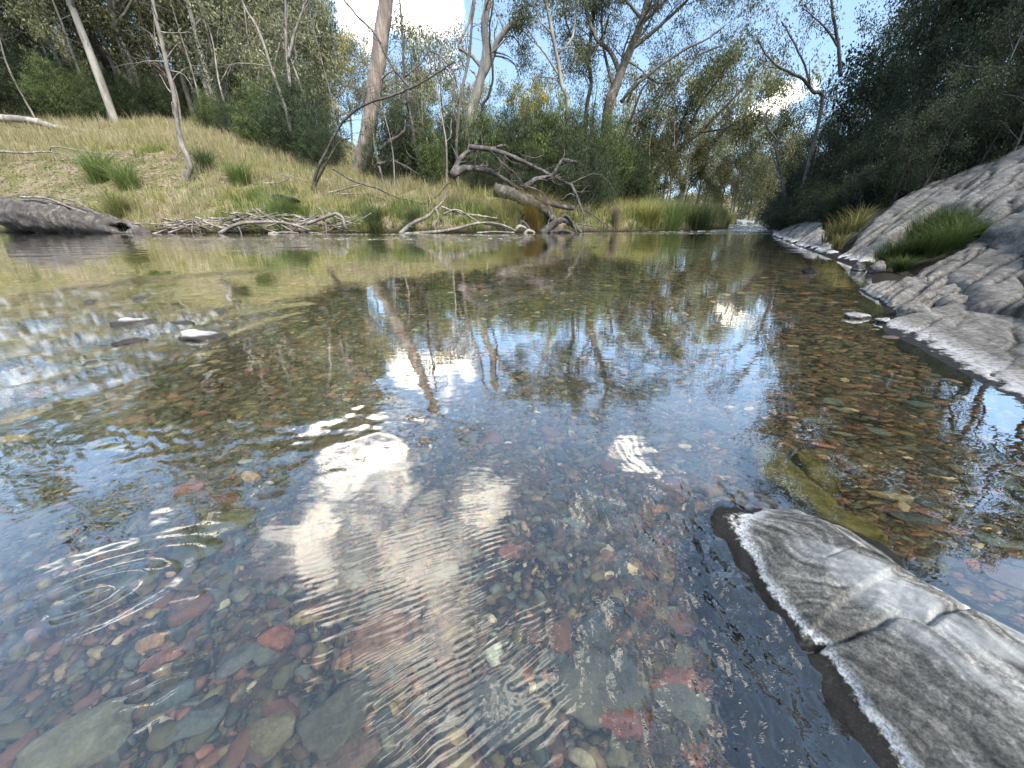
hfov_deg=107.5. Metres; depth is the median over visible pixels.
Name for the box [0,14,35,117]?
bare tree
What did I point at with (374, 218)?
grass tussock
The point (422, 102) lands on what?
bare tree
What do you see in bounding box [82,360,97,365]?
wet stone
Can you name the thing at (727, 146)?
hill tree
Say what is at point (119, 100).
tea tree shrub
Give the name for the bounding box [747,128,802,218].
hill tree
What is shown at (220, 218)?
stick
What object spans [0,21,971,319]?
ground
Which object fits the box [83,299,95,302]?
wet stone
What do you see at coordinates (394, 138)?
dead limb
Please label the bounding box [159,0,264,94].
hill tree
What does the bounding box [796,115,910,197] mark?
dark shrub
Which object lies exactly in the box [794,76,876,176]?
dark hillside tree
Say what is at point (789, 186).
dark shrub
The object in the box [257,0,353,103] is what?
hill tree
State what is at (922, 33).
dark hillside tree
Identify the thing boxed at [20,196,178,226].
long branch
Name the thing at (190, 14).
hill tree
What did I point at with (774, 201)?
dark shrub
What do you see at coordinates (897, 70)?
dark hillside tree
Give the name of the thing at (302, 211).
green grass
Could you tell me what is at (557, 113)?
tea tree shrub
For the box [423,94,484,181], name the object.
tea tree shrub
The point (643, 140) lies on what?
hill tree
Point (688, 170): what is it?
hill tree
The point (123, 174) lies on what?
grass tussock
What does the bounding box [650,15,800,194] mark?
leafy gum tree
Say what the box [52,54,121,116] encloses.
tea tree shrub
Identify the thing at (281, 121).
tea tree shrub
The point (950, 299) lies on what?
rock
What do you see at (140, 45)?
hill tree
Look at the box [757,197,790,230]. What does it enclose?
dark shrub
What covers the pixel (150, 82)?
tea tree shrub
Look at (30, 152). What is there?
fallen branch
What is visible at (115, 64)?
hill tree
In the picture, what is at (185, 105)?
tea tree shrub
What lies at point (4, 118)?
fallen log
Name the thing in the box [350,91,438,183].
tea tree shrub
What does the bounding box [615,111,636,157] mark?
hill tree
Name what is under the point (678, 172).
hill tree
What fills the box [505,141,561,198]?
tea tree shrub
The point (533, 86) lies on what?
hill tree
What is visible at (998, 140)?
dark shrub
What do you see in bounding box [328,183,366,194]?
fallen branch
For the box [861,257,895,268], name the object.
grass tussock
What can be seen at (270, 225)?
stick
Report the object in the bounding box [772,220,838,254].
slab rock
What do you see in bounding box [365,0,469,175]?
dead snag
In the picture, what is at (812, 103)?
dark hillside tree
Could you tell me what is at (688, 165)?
bare tree
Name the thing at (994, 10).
tall dark tree
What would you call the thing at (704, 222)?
grass tussock
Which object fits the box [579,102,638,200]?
tea tree shrub
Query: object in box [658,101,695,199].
bare tree
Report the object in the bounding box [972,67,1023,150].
dark hillside tree
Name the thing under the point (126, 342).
rock
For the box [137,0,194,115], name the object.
hill tree
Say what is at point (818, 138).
dark hillside tree
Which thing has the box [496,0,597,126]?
slim gum tree
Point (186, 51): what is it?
bare tree
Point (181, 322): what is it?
rock
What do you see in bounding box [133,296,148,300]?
wet stone
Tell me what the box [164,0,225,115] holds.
hill tree
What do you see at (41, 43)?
bare tree
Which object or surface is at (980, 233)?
grass tussock
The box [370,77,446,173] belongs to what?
tea tree shrub
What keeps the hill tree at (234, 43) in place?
on the ground at (20, 187)
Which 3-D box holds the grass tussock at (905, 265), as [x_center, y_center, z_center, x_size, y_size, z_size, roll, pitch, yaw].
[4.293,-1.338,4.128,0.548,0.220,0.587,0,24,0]
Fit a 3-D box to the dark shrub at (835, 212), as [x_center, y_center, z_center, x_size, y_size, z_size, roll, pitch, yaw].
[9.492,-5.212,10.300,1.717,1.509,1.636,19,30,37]
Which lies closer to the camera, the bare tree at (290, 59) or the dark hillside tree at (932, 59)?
the dark hillside tree at (932, 59)
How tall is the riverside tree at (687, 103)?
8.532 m
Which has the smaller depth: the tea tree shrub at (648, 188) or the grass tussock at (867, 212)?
the grass tussock at (867, 212)
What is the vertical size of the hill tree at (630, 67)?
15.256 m
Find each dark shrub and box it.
[756,182,826,231]
[757,182,790,226]
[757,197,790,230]
[762,173,808,210]
[764,127,844,206]
[778,176,840,227]
[789,174,850,224]
[790,130,875,199]
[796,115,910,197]
[813,101,892,167]
[819,162,873,220]
[826,160,913,215]
[848,90,948,178]
[849,134,957,208]
[864,130,988,196]
[867,72,1008,162]
[912,113,1003,178]
[928,99,1023,170]
[930,48,1023,129]
[949,60,1023,127]
[977,90,1023,155]
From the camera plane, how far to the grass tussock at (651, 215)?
17.52 m
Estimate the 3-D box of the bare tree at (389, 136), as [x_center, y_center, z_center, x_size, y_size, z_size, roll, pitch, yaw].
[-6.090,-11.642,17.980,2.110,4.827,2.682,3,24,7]
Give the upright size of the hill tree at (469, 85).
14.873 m
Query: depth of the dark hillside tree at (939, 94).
10.40 m
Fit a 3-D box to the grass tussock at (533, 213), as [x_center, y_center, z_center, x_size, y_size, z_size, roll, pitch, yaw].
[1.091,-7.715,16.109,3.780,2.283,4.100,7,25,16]
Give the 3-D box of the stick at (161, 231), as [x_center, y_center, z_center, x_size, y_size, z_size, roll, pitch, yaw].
[-14.258,-6.470,15.580,1.518,0.574,0.092,0,24,0]
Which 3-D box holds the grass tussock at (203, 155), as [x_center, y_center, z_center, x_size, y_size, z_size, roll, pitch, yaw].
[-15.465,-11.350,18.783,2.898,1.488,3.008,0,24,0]
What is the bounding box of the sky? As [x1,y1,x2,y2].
[3,0,1022,202]
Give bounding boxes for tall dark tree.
[815,0,983,135]
[845,0,981,127]
[901,0,1023,89]
[967,0,1023,79]
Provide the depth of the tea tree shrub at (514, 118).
20.96 m
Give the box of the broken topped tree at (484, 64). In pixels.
[444,0,546,176]
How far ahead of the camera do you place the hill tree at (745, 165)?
67.36 m
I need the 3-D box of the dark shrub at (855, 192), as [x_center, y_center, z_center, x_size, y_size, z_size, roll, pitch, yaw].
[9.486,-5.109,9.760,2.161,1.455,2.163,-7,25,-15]
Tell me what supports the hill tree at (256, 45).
on the ground at (20, 187)
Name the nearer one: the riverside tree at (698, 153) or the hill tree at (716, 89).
the riverside tree at (698, 153)
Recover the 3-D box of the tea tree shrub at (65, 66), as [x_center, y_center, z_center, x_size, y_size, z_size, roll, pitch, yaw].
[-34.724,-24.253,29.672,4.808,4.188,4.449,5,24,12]
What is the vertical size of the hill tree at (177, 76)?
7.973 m
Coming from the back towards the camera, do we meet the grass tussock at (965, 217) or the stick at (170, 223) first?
the stick at (170, 223)
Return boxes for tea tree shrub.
[0,33,65,89]
[0,49,51,117]
[0,50,20,112]
[13,45,85,119]
[31,46,94,82]
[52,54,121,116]
[60,70,128,121]
[86,66,152,119]
[104,71,129,90]
[109,55,171,118]
[142,76,193,121]
[166,81,195,113]
[188,86,228,131]
[205,90,251,138]
[226,74,285,145]
[244,50,353,160]
[260,55,298,138]
[288,107,352,168]
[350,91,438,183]
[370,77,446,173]
[411,104,449,186]
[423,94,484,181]
[450,93,509,183]
[460,152,508,190]
[468,83,535,176]
[486,88,566,187]
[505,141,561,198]
[519,82,590,195]
[536,75,629,200]
[548,125,624,212]
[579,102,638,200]
[591,117,663,202]
[618,138,663,205]
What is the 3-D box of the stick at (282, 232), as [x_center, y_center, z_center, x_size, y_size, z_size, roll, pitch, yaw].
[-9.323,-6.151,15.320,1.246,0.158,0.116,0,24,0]
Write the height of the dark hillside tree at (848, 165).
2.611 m
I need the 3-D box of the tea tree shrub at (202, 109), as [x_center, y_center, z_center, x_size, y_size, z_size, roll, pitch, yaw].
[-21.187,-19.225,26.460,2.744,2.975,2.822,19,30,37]
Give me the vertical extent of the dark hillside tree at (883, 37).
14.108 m
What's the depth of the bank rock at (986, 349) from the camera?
1.88 m
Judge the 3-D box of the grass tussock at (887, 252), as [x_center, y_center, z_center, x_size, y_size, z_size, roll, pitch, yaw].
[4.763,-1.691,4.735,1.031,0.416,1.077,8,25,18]
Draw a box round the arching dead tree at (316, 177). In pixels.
[311,0,473,190]
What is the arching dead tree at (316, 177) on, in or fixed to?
on the ground at (20, 187)
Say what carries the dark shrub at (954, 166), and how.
on the ground at (20, 187)
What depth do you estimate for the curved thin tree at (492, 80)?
19.79 m
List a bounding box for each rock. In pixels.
[109,317,156,326]
[111,338,148,346]
[170,320,194,324]
[178,329,227,341]
[711,506,1023,767]
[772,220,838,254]
[801,267,816,273]
[837,144,1023,262]
[844,311,871,319]
[850,262,865,270]
[859,275,964,312]
[867,260,885,272]
[874,317,889,322]
[879,304,1023,399]
[896,302,930,315]
[914,238,1023,319]
[935,294,968,306]
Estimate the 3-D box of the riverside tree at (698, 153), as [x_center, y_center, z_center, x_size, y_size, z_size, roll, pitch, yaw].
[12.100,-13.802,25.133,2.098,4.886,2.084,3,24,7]
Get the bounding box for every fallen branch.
[0,146,145,161]
[265,170,308,183]
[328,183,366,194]
[332,168,456,203]
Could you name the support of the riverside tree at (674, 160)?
on the ground at (20, 187)
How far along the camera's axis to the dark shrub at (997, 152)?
8.28 m
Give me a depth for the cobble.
2.06 m
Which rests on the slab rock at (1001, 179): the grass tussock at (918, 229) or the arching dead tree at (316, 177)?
the grass tussock at (918, 229)
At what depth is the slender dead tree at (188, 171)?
16.62 m
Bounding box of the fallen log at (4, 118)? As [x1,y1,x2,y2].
[0,114,192,129]
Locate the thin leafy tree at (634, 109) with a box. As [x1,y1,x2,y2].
[562,47,691,157]
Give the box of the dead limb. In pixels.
[377,119,419,184]
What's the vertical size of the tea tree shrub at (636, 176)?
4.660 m
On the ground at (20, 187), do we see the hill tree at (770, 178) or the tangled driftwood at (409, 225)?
the hill tree at (770, 178)
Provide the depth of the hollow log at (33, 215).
15.30 m
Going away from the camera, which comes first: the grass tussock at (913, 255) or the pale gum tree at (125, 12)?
the grass tussock at (913, 255)
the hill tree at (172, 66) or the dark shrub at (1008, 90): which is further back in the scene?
the hill tree at (172, 66)
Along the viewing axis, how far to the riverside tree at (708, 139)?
29.56 m
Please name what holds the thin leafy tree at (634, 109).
on the ground at (20, 187)
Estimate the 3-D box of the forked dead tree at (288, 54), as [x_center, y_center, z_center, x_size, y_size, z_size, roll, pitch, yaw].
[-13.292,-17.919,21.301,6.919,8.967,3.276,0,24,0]
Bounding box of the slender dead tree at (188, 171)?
[111,0,213,181]
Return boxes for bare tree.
[0,0,73,79]
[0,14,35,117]
[45,0,96,47]
[129,0,181,120]
[142,0,220,123]
[188,0,242,102]
[194,3,266,94]
[248,6,306,99]
[281,0,362,140]
[345,3,398,183]
[361,86,402,190]
[402,20,462,184]
[403,65,446,136]
[621,95,662,144]
[634,97,666,198]
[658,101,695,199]
[681,110,715,199]
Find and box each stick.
[154,221,183,232]
[155,221,188,226]
[166,221,193,226]
[168,217,204,232]
[184,222,219,225]
[202,220,225,228]
[204,217,238,220]
[218,220,309,233]
[220,211,252,218]
[222,213,245,222]
[246,212,276,217]
[255,224,290,233]
[256,208,293,231]
[267,214,284,227]
[268,231,298,233]
[278,214,302,216]
[306,212,346,232]
[319,208,326,233]
[319,224,358,231]
[324,216,356,224]
[335,213,370,228]
[477,231,514,233]
[515,225,526,230]
[523,229,534,232]
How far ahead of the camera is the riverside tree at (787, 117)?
40.57 m
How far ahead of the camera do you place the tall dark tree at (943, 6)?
15.01 m
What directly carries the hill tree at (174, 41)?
on the ground at (20, 187)
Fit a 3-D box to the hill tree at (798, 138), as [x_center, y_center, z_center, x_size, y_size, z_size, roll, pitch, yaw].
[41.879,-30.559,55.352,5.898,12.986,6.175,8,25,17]
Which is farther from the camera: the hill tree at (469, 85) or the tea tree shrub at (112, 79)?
the hill tree at (469, 85)
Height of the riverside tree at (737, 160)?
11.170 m
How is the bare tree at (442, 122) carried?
on the ground at (20, 187)
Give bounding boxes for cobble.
[883,335,899,337]
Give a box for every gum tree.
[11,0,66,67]
[88,0,172,105]
[351,0,396,177]
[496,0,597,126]
[533,0,657,135]
[547,0,777,140]
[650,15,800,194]
[722,0,844,189]
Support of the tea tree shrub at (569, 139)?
on the ground at (20, 187)
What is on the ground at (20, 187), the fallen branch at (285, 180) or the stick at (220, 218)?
the fallen branch at (285, 180)
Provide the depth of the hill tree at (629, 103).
43.19 m
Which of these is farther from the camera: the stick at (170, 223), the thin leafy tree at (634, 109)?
the thin leafy tree at (634, 109)
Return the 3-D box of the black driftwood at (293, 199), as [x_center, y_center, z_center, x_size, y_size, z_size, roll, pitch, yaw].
[-10.096,-8.237,16.783,1.320,0.347,0.451,10,24,1]
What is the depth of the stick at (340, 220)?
15.31 m
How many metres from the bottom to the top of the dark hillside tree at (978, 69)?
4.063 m
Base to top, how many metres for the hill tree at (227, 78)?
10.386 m
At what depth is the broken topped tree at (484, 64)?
20.29 m
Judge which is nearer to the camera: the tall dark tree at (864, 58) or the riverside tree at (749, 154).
the tall dark tree at (864, 58)
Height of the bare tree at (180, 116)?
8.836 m
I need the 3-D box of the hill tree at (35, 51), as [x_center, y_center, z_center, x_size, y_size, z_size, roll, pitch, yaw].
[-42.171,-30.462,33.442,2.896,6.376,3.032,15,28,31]
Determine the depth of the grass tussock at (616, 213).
16.83 m
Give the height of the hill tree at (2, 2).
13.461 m
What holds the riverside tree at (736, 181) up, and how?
on the ground at (20, 187)
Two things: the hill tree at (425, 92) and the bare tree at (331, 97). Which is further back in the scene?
the hill tree at (425, 92)
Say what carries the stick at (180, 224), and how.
on the stick at (161, 231)
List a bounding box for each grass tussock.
[31,140,131,183]
[70,152,150,190]
[71,181,143,218]
[167,139,225,172]
[207,152,264,187]
[247,187,304,228]
[357,201,400,232]
[391,201,437,231]
[480,187,531,231]
[504,178,567,231]
[607,204,623,230]
[620,195,677,226]
[652,189,704,230]
[663,185,758,230]
[708,199,743,228]
[813,215,852,242]
[826,208,888,236]
[828,230,854,249]
[843,202,882,228]
[858,234,949,264]
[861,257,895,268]
[863,229,971,262]
[881,205,977,242]
[884,253,928,272]
[889,218,1005,258]
[893,197,1018,233]
[907,213,1020,250]
[911,201,1023,235]
[951,216,1017,237]
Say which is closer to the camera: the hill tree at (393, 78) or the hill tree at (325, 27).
the hill tree at (325, 27)
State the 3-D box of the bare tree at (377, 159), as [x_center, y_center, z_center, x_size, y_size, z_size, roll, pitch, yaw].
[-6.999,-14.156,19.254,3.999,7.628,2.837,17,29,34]
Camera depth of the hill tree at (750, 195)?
51.13 m
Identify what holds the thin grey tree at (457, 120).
on the ground at (20, 187)
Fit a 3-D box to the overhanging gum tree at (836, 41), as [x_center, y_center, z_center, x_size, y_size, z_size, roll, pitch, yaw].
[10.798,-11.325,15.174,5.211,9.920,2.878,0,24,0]
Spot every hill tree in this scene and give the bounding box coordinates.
[0,0,31,62]
[0,0,40,64]
[0,0,82,65]
[0,0,121,85]
[0,15,23,112]
[1,0,90,72]
[15,24,71,68]
[44,1,93,60]
[48,0,152,84]
[51,0,101,66]
[61,0,105,79]
[65,0,119,123]
[69,9,105,83]
[77,0,138,55]
[87,0,193,95]
[88,0,157,86]
[93,0,153,79]
[116,2,175,97]
[133,8,196,108]
[134,0,248,104]
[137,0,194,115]
[145,25,165,86]
[147,0,264,109]
[147,10,194,112]
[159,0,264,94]
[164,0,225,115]
[180,0,245,105]
[180,0,247,105]
[182,0,267,86]
[183,0,279,92]
[205,28,244,112]
[215,8,289,141]
[219,7,257,119]
[231,0,332,109]
[235,0,311,60]
[236,0,343,92]
[248,0,322,108]
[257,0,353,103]
[269,0,353,130]
[272,0,361,106]
[273,5,343,126]
[274,0,352,129]
[313,15,358,138]
[326,28,368,150]
[331,35,387,151]
[346,19,420,113]
[365,61,404,119]
[389,3,456,116]
[396,12,472,150]
[404,66,442,132]
[434,47,487,137]
[467,67,508,130]
[500,77,551,135]
[507,76,551,123]
[516,53,566,132]
[599,62,643,136]
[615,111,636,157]
[617,52,684,152]
[629,106,663,194]
[647,50,717,190]
[654,118,688,200]
[657,71,729,190]
[669,124,714,201]
[686,126,727,205]
[694,48,785,203]
[699,143,735,205]
[705,104,745,204]
[720,52,798,212]
[725,139,772,218]
[727,117,770,212]
[727,155,749,211]
[736,155,768,214]
[744,53,831,192]
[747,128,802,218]
[755,130,791,208]
[767,124,808,210]
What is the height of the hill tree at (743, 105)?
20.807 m
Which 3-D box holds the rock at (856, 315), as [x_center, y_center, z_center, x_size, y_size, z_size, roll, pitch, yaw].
[2.271,-0.427,2.457,0.166,0.088,0.090,3,24,7]
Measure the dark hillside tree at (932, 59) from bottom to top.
5.323 m
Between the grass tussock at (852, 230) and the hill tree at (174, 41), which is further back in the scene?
the hill tree at (174, 41)
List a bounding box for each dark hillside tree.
[771,155,805,198]
[772,129,824,185]
[778,148,824,204]
[791,116,844,192]
[792,87,854,184]
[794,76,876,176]
[795,91,866,162]
[798,117,867,199]
[802,4,911,146]
[827,49,908,148]
[831,0,942,145]
[832,131,885,183]
[836,1,922,134]
[848,46,966,138]
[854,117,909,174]
[860,103,931,179]
[863,0,970,118]
[871,7,993,128]
[874,0,1023,104]
[875,87,978,205]
[890,0,1023,125]
[892,18,1023,116]
[905,54,1016,193]
[916,55,1017,166]
[927,1,1022,84]
[933,0,1023,127]
[939,2,1023,117]
[957,0,1023,67]
[964,52,1023,167]
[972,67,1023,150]
[992,15,1023,118]
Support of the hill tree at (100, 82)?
on the ground at (20, 187)
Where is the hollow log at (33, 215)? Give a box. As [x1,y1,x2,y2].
[0,196,151,233]
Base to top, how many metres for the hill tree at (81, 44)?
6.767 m
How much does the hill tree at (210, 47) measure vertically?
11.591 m
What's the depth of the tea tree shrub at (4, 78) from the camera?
26.30 m
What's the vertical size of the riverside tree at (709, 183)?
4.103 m
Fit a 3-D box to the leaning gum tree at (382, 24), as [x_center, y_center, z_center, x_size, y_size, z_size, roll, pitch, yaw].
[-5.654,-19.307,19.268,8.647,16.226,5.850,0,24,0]
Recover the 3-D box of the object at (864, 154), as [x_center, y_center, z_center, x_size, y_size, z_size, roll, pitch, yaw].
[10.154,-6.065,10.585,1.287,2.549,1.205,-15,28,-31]
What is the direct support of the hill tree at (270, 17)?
on the ground at (20, 187)
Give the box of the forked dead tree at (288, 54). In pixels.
[208,0,326,156]
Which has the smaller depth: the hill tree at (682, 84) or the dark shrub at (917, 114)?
the dark shrub at (917, 114)
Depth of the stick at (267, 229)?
15.36 m
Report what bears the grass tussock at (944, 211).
on the ground at (20, 187)
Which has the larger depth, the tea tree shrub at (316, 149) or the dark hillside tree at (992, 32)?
the tea tree shrub at (316, 149)
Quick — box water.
[0,219,1023,767]
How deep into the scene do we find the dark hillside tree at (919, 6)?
14.96 m
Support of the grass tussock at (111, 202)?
on the ground at (20, 187)
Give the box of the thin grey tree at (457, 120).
[426,0,492,186]
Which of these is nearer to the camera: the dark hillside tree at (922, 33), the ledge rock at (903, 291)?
the ledge rock at (903, 291)
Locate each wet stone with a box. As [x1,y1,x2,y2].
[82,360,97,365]
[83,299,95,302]
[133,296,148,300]
[157,361,172,365]
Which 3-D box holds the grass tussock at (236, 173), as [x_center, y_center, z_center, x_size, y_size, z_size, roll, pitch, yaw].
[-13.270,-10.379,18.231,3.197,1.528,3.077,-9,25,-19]
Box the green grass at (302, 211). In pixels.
[6,123,734,232]
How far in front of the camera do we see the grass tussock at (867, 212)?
7.46 m
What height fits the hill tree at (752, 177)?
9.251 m
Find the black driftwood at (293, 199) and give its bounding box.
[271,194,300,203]
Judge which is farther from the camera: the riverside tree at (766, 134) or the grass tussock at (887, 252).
the riverside tree at (766, 134)
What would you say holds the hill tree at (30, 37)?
on the ground at (20, 187)
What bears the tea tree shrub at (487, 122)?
on the ground at (20, 187)
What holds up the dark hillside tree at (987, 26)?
on the ground at (20, 187)
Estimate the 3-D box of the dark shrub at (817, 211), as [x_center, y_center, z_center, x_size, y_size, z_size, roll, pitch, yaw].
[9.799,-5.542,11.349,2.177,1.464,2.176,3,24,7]
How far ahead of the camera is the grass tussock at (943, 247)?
4.38 m
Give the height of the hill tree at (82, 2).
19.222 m
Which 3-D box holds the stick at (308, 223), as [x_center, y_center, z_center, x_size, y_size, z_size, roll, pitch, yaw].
[-7.500,-6.517,15.152,1.606,0.776,0.152,0,24,0]
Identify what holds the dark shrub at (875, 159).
on the ground at (20, 187)
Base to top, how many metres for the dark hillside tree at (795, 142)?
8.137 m
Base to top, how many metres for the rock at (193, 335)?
0.100 m
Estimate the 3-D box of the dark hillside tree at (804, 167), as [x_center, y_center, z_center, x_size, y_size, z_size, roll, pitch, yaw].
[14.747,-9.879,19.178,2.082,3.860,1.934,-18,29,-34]
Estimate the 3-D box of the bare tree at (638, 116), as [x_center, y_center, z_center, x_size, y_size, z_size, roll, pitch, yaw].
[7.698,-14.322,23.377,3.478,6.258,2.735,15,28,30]
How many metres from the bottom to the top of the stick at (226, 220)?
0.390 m
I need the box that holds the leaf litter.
[0,136,607,222]
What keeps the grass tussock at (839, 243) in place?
on the ground at (20, 187)
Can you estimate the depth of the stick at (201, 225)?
15.32 m
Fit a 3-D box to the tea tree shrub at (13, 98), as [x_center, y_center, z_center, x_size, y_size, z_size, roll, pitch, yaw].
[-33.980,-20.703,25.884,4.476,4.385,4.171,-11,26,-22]
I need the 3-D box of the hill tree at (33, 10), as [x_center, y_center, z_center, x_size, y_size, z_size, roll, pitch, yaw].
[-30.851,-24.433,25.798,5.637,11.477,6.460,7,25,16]
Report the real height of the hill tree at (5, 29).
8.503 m
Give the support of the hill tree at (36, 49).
on the ground at (20, 187)
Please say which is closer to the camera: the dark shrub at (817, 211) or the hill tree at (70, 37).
the dark shrub at (817, 211)
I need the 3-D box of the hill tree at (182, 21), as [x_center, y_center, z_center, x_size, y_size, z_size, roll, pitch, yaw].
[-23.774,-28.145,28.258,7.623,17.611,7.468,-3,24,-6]
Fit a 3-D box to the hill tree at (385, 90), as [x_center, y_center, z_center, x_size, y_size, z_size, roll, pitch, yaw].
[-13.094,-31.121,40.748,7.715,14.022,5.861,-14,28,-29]
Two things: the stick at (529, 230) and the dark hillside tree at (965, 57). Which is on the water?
the stick at (529, 230)
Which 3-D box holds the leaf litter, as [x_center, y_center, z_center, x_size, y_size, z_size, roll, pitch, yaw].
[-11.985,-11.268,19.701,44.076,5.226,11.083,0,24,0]
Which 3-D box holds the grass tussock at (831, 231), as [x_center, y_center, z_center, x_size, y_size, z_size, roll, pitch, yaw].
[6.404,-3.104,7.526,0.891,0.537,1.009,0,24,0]
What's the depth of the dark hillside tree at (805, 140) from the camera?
24.78 m
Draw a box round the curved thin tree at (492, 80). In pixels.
[479,0,496,144]
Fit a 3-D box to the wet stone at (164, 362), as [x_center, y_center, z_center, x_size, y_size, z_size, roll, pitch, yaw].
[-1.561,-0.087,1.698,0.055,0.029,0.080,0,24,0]
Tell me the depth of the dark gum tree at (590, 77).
21.33 m
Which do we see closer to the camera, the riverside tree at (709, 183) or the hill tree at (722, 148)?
the riverside tree at (709, 183)
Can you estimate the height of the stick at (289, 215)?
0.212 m
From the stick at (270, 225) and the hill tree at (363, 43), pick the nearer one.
the stick at (270, 225)
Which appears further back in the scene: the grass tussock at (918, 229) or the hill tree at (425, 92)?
the hill tree at (425, 92)
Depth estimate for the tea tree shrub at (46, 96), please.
25.29 m
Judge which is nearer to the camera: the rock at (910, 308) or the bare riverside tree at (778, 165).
the rock at (910, 308)
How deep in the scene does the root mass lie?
15.86 m
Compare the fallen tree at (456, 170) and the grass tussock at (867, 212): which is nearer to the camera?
the grass tussock at (867, 212)
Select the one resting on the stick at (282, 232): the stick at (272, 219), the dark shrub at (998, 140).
the stick at (272, 219)
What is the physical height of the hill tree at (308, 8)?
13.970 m
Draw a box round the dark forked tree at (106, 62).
[52,0,146,86]
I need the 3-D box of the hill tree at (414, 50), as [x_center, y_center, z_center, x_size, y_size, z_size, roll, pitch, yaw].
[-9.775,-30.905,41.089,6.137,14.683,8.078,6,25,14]
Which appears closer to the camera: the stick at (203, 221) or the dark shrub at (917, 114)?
the dark shrub at (917, 114)
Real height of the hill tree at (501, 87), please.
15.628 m
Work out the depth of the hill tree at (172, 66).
38.20 m
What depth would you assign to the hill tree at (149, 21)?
31.22 m
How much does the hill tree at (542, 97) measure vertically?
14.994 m
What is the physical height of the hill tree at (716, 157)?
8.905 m
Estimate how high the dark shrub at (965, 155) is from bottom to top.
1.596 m
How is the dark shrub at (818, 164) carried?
on the ground at (20, 187)
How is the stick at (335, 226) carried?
on the water
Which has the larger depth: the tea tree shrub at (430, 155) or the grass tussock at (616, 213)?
the tea tree shrub at (430, 155)
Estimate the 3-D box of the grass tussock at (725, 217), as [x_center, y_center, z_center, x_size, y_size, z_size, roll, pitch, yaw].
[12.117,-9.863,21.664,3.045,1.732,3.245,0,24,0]
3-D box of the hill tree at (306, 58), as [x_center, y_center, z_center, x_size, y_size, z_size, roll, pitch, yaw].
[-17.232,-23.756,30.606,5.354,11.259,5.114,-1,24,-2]
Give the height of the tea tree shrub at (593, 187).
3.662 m
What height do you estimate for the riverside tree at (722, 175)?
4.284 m
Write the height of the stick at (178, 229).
0.676 m
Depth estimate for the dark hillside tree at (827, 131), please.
14.40 m
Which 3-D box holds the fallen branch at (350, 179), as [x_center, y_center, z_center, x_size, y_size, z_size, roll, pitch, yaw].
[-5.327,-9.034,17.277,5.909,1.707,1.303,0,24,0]
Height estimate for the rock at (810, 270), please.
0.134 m
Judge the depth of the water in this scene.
0.91 m
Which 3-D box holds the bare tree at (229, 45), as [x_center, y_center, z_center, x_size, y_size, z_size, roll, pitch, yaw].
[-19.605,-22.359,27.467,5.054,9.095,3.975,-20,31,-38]
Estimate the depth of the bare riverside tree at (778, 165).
18.93 m
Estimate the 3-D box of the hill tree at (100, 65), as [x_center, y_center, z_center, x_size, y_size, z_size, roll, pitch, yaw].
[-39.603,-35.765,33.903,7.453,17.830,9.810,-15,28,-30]
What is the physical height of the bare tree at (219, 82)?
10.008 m
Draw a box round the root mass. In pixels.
[518,214,603,232]
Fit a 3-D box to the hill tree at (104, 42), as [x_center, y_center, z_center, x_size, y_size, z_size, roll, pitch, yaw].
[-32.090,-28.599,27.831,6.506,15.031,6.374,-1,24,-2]
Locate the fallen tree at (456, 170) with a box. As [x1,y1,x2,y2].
[449,126,623,232]
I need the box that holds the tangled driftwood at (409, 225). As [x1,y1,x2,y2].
[398,192,516,233]
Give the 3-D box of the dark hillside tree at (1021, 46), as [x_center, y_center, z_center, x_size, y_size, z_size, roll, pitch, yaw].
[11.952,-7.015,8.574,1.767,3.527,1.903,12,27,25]
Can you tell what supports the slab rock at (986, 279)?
on the ground at (20, 187)
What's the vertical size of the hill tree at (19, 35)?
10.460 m
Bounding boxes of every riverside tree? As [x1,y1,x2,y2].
[627,96,673,200]
[631,105,665,190]
[651,79,703,198]
[652,121,697,200]
[672,136,711,203]
[683,97,741,203]
[695,159,723,206]
[707,163,735,208]
[712,111,761,203]
[721,140,764,213]
[722,157,750,210]
[737,112,791,218]
[763,85,790,198]
[763,94,824,184]
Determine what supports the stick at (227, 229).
on the water
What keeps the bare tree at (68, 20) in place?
on the ground at (20, 187)
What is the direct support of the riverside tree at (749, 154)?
on the ground at (20, 187)
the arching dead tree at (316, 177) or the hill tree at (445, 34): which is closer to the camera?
the arching dead tree at (316, 177)
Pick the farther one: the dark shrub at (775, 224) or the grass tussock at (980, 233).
the dark shrub at (775, 224)
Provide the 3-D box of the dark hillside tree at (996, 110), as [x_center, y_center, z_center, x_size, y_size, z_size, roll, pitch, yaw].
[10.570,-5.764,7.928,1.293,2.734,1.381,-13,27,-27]
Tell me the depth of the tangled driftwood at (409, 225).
15.53 m

